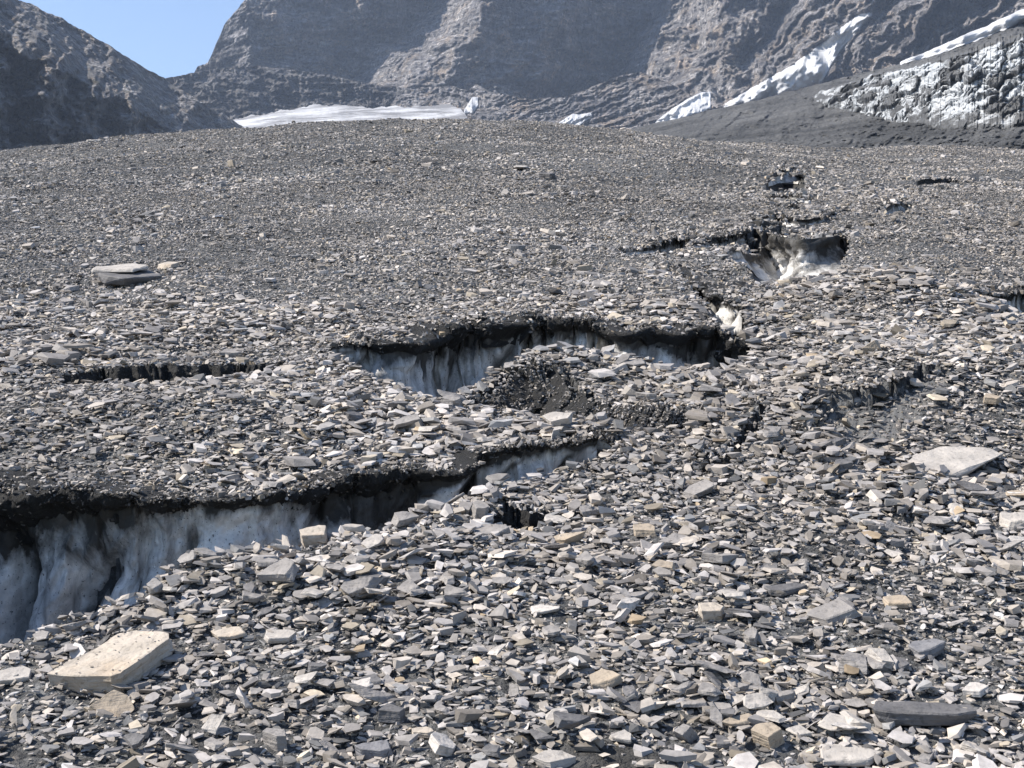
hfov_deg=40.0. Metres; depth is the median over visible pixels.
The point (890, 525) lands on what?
slate flake
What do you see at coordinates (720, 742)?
slate flake
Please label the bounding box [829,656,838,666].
slate flake
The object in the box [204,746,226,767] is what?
slate flake
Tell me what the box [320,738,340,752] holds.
slate flake
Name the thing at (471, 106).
snow patch
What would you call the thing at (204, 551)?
slate flake
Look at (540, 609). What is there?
slate flake
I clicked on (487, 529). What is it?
flat stone
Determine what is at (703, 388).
flat stone
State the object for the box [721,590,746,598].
slate flake
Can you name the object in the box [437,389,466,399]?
slate flake
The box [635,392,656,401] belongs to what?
flat stone
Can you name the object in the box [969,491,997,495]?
slate flake
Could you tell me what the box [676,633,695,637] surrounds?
slate flake
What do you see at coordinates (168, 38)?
sky
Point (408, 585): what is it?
slate flake
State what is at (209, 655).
slate flake
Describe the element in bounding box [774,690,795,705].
block stone
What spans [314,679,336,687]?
flat stone
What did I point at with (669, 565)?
flat stone
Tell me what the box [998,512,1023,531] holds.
block stone
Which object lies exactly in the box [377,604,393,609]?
slate flake
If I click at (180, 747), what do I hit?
slate flake
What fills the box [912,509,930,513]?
slate flake
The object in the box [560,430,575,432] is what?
slate flake
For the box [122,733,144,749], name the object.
flat stone
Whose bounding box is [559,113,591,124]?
snow patch
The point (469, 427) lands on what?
slate flake
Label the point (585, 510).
slate flake
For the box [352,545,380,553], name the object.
flat stone
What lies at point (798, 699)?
slate flake
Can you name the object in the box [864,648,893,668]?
flat stone
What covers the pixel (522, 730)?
slate flake
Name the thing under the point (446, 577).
flat stone
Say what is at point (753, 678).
slate flake
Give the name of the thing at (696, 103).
snow patch
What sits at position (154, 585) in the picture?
block stone
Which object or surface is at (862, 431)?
dirt bank
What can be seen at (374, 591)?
flat stone
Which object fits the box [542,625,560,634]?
flat stone
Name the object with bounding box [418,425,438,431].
slate flake
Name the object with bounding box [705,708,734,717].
slate flake
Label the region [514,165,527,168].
flat stone
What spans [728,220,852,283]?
ice face
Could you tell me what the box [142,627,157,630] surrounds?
slate flake
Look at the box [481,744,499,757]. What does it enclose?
slate flake
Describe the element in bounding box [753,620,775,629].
slate flake
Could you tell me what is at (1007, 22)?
snow patch
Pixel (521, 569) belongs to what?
slate flake
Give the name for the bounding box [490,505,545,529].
crevasse
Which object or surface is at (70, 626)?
flat stone
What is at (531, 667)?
slate flake
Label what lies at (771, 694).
block stone
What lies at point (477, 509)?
block stone
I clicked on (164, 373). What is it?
crevasse
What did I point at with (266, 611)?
slate flake
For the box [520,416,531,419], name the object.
slate flake
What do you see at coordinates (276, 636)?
flat stone
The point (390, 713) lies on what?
block stone
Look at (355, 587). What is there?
flat stone
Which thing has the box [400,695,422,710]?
flat stone
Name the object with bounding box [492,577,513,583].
slate flake
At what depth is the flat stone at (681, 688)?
3.86 m
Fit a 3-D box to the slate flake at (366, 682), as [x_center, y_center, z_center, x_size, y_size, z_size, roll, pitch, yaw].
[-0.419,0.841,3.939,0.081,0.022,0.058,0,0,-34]
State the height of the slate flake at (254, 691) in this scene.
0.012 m
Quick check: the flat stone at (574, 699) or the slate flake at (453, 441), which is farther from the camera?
the slate flake at (453, 441)
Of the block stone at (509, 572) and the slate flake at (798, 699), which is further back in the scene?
the block stone at (509, 572)
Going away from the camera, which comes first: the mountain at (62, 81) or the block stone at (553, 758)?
the block stone at (553, 758)
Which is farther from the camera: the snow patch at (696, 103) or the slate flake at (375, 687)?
the snow patch at (696, 103)
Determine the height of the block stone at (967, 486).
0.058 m
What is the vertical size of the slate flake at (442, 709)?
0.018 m
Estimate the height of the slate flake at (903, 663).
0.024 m
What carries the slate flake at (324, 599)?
on the gravel
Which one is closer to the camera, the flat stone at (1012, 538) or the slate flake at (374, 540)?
the slate flake at (374, 540)
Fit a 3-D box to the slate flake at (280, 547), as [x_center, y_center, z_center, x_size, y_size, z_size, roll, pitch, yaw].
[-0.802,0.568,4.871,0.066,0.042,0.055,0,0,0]
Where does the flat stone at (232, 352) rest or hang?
on the gravel
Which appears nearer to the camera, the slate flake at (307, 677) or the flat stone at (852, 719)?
the flat stone at (852, 719)
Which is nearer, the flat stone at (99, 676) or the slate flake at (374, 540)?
the flat stone at (99, 676)
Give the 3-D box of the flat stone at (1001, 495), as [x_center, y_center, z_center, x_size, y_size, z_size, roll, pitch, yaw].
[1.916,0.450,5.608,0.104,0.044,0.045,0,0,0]
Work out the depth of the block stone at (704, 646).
4.20 m
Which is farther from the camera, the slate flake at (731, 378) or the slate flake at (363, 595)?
the slate flake at (731, 378)
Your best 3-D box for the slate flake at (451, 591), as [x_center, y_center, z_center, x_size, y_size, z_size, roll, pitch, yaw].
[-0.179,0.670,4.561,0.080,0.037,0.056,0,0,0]
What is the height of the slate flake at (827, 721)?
0.024 m
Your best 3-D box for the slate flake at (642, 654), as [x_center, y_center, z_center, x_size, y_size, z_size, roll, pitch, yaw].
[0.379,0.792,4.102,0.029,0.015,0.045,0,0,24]
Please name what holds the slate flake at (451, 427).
on the gravel
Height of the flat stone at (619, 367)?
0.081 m
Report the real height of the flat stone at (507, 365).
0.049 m
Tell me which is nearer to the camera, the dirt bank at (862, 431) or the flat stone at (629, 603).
the flat stone at (629, 603)
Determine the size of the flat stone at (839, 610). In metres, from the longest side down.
0.148 x 0.114 x 0.033 m
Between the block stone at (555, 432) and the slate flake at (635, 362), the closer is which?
the block stone at (555, 432)
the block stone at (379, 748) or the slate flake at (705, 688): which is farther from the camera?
the slate flake at (705, 688)
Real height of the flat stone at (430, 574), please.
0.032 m
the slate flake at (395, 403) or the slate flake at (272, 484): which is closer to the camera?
the slate flake at (272, 484)
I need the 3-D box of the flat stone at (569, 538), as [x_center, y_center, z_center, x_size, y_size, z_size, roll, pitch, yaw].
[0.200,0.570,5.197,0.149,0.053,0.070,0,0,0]
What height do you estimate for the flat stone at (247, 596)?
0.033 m
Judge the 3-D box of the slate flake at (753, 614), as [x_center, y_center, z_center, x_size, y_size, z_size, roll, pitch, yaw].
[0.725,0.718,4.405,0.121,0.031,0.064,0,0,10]
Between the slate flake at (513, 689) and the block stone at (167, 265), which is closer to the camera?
the slate flake at (513, 689)
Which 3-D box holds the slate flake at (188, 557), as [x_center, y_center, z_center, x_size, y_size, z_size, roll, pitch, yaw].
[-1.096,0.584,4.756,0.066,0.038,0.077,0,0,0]
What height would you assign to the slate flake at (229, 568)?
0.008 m
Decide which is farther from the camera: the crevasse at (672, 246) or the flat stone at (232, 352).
the crevasse at (672, 246)
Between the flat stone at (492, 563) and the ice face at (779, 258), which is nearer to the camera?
the flat stone at (492, 563)
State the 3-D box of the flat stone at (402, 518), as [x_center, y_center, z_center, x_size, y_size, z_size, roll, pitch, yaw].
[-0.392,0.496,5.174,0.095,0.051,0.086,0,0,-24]
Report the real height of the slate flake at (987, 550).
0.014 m
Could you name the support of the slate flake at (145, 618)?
on the gravel
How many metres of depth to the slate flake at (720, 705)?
3.79 m
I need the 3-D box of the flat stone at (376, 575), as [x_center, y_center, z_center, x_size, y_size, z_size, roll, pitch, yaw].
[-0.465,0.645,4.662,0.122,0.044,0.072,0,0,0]
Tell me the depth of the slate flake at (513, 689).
3.87 m
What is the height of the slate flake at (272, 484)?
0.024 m
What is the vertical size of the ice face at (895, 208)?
0.515 m
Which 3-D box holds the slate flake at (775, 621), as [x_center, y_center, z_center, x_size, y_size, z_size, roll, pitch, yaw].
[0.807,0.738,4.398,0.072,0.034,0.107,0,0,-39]
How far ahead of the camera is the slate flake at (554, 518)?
5.43 m
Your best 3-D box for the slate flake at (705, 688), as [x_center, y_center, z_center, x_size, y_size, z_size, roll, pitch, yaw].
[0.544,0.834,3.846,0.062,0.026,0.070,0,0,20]
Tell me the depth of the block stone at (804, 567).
4.79 m
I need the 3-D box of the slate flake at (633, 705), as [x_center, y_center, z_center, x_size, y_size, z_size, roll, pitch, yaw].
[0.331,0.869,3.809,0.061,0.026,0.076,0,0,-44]
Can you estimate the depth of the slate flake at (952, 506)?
5.40 m
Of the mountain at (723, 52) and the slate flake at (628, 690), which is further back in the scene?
the mountain at (723, 52)
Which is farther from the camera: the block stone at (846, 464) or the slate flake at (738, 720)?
the block stone at (846, 464)
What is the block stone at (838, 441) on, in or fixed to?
on the gravel
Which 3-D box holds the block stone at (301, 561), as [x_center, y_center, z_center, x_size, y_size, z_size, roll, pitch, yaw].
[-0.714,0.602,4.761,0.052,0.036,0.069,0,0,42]
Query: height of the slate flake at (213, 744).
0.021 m
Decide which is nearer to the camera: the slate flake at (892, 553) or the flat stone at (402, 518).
the slate flake at (892, 553)
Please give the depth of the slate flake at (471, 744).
3.61 m
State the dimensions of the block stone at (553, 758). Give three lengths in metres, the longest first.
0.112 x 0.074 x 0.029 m
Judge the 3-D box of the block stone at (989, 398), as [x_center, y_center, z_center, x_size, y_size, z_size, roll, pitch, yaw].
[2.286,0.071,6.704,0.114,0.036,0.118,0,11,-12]
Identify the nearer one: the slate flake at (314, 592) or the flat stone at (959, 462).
the slate flake at (314, 592)
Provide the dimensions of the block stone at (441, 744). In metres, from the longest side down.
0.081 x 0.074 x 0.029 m
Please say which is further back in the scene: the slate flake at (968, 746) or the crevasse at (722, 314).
the crevasse at (722, 314)
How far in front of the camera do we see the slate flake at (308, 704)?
3.84 m
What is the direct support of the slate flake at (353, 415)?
on the gravel
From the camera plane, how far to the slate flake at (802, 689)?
3.90 m
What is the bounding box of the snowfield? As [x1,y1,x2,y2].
[234,104,466,127]
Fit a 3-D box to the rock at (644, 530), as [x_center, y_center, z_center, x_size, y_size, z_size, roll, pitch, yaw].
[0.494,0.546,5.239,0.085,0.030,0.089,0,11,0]
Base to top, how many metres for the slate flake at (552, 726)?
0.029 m
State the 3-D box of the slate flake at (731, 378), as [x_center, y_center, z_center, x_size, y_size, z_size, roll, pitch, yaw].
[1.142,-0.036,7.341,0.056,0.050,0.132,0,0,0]
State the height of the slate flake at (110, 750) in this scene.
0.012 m
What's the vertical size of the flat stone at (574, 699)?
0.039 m
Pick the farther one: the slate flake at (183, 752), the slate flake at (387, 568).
the slate flake at (387, 568)
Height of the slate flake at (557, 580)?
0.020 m
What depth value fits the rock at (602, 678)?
3.94 m
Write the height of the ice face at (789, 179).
0.920 m
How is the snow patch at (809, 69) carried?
on the mountain at (723, 52)
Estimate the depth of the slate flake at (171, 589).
4.53 m
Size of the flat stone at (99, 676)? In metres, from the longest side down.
0.312 x 0.284 x 0.076 m
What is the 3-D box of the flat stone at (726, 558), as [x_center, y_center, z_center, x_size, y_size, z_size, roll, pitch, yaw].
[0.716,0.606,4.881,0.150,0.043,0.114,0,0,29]
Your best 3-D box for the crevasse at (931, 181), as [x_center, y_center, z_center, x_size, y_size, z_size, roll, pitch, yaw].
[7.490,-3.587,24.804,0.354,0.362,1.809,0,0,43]
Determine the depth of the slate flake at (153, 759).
3.53 m
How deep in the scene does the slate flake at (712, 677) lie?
3.90 m
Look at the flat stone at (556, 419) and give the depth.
6.72 m
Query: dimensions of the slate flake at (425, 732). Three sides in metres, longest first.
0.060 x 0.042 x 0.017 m
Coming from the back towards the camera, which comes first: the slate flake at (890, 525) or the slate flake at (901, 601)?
the slate flake at (890, 525)
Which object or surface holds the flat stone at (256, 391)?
on the gravel
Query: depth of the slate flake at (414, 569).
4.71 m
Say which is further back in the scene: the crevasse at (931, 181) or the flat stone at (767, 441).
the crevasse at (931, 181)
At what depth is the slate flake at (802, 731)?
3.67 m
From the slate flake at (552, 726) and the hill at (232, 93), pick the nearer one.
the slate flake at (552, 726)
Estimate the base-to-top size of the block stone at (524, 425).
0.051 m
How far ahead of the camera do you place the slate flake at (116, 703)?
3.83 m
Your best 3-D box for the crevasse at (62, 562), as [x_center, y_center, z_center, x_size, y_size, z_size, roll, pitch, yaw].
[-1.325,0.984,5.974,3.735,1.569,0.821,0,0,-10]
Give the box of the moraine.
[627,22,1023,148]
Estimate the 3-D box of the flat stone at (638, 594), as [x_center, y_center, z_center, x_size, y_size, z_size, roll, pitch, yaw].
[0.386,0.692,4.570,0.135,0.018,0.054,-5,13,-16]
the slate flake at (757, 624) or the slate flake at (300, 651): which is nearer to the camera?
the slate flake at (300, 651)
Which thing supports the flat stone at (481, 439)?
on the gravel
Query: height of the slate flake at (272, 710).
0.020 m
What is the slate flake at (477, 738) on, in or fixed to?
on the gravel
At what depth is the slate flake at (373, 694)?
3.83 m
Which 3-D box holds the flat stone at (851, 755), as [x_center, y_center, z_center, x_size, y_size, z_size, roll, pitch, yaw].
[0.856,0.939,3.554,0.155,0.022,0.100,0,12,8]
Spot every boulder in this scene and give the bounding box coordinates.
[98,270,161,285]
[537,172,554,178]
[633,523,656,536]
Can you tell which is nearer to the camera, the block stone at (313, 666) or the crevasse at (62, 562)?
the block stone at (313, 666)
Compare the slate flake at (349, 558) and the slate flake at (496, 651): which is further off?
the slate flake at (349, 558)
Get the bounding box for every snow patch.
[464,97,477,113]
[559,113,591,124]
[655,92,710,122]
[724,12,871,106]
[900,9,1023,64]
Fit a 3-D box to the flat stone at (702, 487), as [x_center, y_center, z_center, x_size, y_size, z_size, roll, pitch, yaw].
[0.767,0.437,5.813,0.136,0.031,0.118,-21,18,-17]
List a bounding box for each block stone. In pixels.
[147,578,162,594]
[157,262,178,268]
[195,751,212,766]
[262,728,286,751]
[294,557,308,565]
[299,525,327,546]
[307,662,326,671]
[354,740,392,759]
[378,703,405,723]
[428,732,455,756]
[441,395,460,405]
[470,503,488,518]
[491,567,515,576]
[514,417,527,427]
[532,750,575,767]
[551,426,562,438]
[693,644,710,651]
[698,602,723,620]
[743,627,758,645]
[751,722,784,749]
[759,687,777,702]
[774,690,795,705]
[792,559,808,571]
[827,437,846,445]
[835,459,852,470]
[862,340,881,353]
[908,638,945,659]
[954,480,985,491]
[983,393,1002,403]
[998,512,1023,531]
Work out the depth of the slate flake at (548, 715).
3.75 m
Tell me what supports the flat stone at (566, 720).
on the gravel
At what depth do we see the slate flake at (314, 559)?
4.79 m
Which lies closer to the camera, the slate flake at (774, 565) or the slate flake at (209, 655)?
the slate flake at (209, 655)
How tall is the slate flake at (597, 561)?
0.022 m
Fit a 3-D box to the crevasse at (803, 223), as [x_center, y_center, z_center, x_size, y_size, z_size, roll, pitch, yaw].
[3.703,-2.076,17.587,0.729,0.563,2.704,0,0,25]
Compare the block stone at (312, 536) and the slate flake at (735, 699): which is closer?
the slate flake at (735, 699)
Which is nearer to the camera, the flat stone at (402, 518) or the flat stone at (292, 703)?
the flat stone at (292, 703)
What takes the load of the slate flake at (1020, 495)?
on the gravel
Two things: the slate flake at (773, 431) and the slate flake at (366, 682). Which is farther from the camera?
the slate flake at (773, 431)
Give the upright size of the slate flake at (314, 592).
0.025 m
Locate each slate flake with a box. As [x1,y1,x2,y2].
[33,630,49,640]
[88,690,133,716]
[97,746,123,753]
[134,614,156,622]
[141,753,158,764]
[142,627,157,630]
[161,587,176,591]
[165,743,198,751]
[166,699,196,707]
[175,743,199,754]
[178,550,197,562]
[194,547,216,556]
[197,652,217,656]
[201,714,224,734]
[204,737,224,750]
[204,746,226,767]
[216,552,226,555]
[222,567,237,570]
[250,687,263,694]
[256,557,277,566]
[256,606,277,616]
[262,481,282,486]
[269,543,289,552]
[269,707,288,713]
[282,649,304,655]
[294,671,317,682]
[301,588,325,597]
[302,700,312,707]
[304,555,330,563]
[318,596,343,604]
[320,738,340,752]
[326,564,344,571]
[344,554,353,561]
[345,411,363,420]
[348,683,395,703]
[350,555,369,563]
[354,677,373,687]
[355,592,372,599]
[357,716,366,722]
[359,673,381,684]
[361,534,383,548]
[370,684,380,689]
[374,565,393,569]
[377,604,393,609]
[387,400,407,406]
[393,414,422,428]
[396,578,419,593]
[407,566,424,571]
[410,508,427,513]
[412,726,433,737]
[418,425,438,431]
[434,703,449,714]
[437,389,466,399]
[444,584,468,596]
[445,492,464,503]
[446,424,461,430]
[447,439,458,443]
[459,424,482,429]
[463,741,486,748]
[471,736,485,741]
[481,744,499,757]
[482,441,501,445]
[487,644,506,655]
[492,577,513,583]
[508,683,519,702]
[511,566,525,571]
[513,728,529,732]
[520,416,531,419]
[522,665,535,669]
[529,729,555,740]
[530,604,559,614]
[543,544,567,547]
[543,722,555,729]
[544,513,570,522]
[545,708,559,719]
[546,577,567,583]
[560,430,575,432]
[579,504,599,515]
[589,706,611,715]
[590,557,602,565]
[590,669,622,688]
[609,729,631,743]
[617,699,640,712]
[622,685,637,696]
[623,359,645,366]
[637,652,648,659]
[660,571,674,578]
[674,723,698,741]
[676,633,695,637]
[679,695,707,707]
[690,302,707,313]
[692,660,736,673]
[698,682,721,696]
[703,669,720,689]
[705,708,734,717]
[714,702,731,708]
[715,734,733,748]
[720,324,735,329]
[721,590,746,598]
[721,679,749,690]
[722,713,750,725]
[724,608,762,617]
[725,372,737,381]
[728,692,743,705]
[740,671,762,685]
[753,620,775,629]
[756,710,785,722]
[757,563,776,570]
[763,426,781,436]
[763,614,784,627]
[786,725,812,736]
[791,683,808,694]
[791,693,803,704]
[797,663,810,672]
[818,714,865,730]
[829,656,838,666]
[831,722,857,729]
[844,698,866,707]
[861,329,874,333]
[866,654,885,668]
[882,595,912,608]
[884,549,903,557]
[885,520,908,534]
[895,656,908,668]
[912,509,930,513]
[917,750,934,763]
[923,515,950,523]
[948,502,962,516]
[959,741,987,755]
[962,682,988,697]
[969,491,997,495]
[978,547,992,552]
[997,540,1023,552]
[1004,490,1023,493]
[1005,490,1023,497]
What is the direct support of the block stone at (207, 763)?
on the gravel
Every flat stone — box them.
[0,666,31,684]
[47,630,172,694]
[62,620,93,631]
[91,263,148,272]
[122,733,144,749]
[211,626,246,639]
[219,348,244,356]
[230,571,247,578]
[242,591,264,602]
[252,389,265,394]
[257,557,298,581]
[264,629,296,643]
[283,698,301,708]
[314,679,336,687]
[340,577,382,595]
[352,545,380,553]
[354,572,388,584]
[364,588,389,593]
[391,511,418,526]
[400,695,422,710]
[409,588,426,595]
[427,571,441,580]
[440,571,454,584]
[471,524,509,536]
[476,437,494,441]
[480,559,497,567]
[504,362,522,369]
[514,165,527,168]
[523,573,540,584]
[542,412,572,426]
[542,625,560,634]
[553,711,590,728]
[554,531,585,543]
[569,696,580,702]
[571,655,589,666]
[575,551,593,565]
[605,363,628,372]
[610,591,648,600]
[616,597,640,609]
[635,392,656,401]
[640,655,667,664]
[650,559,675,570]
[658,533,685,547]
[670,681,694,694]
[683,479,713,498]
[698,385,721,392]
[701,552,738,563]
[710,702,723,728]
[743,692,772,708]
[759,435,778,445]
[764,583,806,596]
[806,598,861,626]
[819,744,881,766]
[838,651,866,674]
[839,710,870,729]
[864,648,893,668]
[872,701,976,725]
[895,446,1000,477]
[985,491,1006,499]
[1007,536,1023,544]
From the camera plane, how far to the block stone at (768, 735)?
3.60 m
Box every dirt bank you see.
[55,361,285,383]
[468,360,688,431]
[702,409,768,473]
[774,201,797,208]
[828,374,945,452]
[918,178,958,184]
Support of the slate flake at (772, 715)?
on the gravel
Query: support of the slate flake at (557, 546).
on the gravel
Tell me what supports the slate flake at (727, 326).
on the gravel
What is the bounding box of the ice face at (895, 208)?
[872,197,911,215]
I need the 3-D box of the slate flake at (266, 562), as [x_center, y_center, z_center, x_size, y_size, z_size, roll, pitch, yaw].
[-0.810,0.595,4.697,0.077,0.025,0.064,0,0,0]
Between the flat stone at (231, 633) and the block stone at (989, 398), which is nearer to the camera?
the flat stone at (231, 633)
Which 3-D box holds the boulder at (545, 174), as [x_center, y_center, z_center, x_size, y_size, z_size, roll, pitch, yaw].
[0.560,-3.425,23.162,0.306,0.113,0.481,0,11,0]
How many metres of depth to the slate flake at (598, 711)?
3.76 m
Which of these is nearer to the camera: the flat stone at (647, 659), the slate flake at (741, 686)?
the slate flake at (741, 686)
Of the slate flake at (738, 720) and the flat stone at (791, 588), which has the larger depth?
the flat stone at (791, 588)
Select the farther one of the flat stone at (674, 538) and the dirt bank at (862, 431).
the dirt bank at (862, 431)
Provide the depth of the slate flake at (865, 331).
8.64 m
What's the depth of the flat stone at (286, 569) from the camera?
4.57 m
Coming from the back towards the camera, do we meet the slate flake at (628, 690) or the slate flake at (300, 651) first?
the slate flake at (300, 651)
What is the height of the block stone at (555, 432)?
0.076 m
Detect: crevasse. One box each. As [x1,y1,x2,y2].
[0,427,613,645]
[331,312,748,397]
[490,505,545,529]
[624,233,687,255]
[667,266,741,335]
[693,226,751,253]
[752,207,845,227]
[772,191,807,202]
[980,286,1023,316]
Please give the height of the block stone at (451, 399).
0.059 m
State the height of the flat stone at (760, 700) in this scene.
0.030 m
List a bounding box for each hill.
[165,66,412,119]
[382,72,717,129]
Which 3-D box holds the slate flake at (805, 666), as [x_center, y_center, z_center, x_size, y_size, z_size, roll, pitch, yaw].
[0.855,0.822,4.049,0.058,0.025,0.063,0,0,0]
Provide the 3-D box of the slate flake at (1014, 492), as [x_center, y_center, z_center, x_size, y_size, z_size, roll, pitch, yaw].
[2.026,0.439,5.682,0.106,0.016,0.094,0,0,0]
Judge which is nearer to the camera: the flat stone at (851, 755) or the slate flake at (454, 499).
the flat stone at (851, 755)
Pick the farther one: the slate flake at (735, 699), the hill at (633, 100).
the hill at (633, 100)
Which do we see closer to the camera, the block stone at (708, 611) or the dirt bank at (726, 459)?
the block stone at (708, 611)
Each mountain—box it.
[0,0,243,149]
[194,0,1023,107]
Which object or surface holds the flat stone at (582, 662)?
on the gravel
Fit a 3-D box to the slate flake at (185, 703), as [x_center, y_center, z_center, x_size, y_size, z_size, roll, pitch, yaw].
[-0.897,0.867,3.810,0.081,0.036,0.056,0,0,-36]
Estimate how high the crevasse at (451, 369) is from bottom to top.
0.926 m
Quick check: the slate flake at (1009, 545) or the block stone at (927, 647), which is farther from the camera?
the slate flake at (1009, 545)
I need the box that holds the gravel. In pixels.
[0,117,1023,767]
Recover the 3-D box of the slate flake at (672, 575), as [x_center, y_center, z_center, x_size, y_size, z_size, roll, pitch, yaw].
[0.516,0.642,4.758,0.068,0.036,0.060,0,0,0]
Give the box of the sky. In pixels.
[19,0,243,77]
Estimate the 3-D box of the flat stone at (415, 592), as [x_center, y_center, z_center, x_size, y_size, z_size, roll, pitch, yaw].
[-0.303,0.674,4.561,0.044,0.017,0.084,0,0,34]
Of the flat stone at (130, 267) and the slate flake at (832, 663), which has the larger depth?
the flat stone at (130, 267)
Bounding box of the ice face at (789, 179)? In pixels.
[768,167,804,185]
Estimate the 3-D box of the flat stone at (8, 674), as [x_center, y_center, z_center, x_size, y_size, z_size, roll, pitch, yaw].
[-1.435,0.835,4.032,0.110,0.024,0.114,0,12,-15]
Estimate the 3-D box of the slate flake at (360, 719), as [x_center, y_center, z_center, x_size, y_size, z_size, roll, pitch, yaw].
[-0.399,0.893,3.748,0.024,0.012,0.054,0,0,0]
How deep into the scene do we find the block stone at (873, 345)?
7.28 m
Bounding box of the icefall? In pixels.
[813,33,1023,130]
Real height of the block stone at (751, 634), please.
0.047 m
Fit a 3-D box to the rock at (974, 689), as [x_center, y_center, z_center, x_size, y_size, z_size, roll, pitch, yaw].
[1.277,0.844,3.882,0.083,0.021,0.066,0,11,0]
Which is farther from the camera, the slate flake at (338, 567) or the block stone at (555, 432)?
the block stone at (555, 432)
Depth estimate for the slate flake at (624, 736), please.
3.62 m
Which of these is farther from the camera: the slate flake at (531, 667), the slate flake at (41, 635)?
the slate flake at (41, 635)
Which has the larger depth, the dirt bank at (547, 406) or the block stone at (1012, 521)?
the dirt bank at (547, 406)
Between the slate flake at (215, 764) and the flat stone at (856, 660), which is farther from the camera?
the flat stone at (856, 660)
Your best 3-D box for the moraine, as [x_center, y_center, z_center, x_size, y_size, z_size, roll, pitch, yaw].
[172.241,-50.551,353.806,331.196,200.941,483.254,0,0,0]
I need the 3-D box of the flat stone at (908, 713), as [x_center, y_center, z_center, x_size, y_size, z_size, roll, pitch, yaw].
[1.087,0.873,3.718,0.275,0.046,0.079,2,12,3]
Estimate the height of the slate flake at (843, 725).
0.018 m
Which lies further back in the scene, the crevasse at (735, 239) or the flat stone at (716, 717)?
the crevasse at (735, 239)
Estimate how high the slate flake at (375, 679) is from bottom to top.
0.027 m
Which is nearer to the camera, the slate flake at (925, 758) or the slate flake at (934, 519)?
the slate flake at (925, 758)
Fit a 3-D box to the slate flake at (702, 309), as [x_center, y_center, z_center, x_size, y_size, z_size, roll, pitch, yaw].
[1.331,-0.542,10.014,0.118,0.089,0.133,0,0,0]
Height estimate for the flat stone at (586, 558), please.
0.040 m
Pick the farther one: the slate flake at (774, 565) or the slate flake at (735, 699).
the slate flake at (774, 565)
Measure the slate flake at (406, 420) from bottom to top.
0.072 m
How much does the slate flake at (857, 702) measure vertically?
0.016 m
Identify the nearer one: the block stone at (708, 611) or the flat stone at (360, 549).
the block stone at (708, 611)
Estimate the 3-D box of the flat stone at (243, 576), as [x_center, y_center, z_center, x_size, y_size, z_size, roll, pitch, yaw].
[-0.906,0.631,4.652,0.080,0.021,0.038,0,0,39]
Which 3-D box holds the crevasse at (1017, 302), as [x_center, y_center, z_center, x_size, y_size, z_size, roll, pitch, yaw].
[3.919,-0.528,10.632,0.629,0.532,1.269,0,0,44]
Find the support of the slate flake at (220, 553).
on the gravel

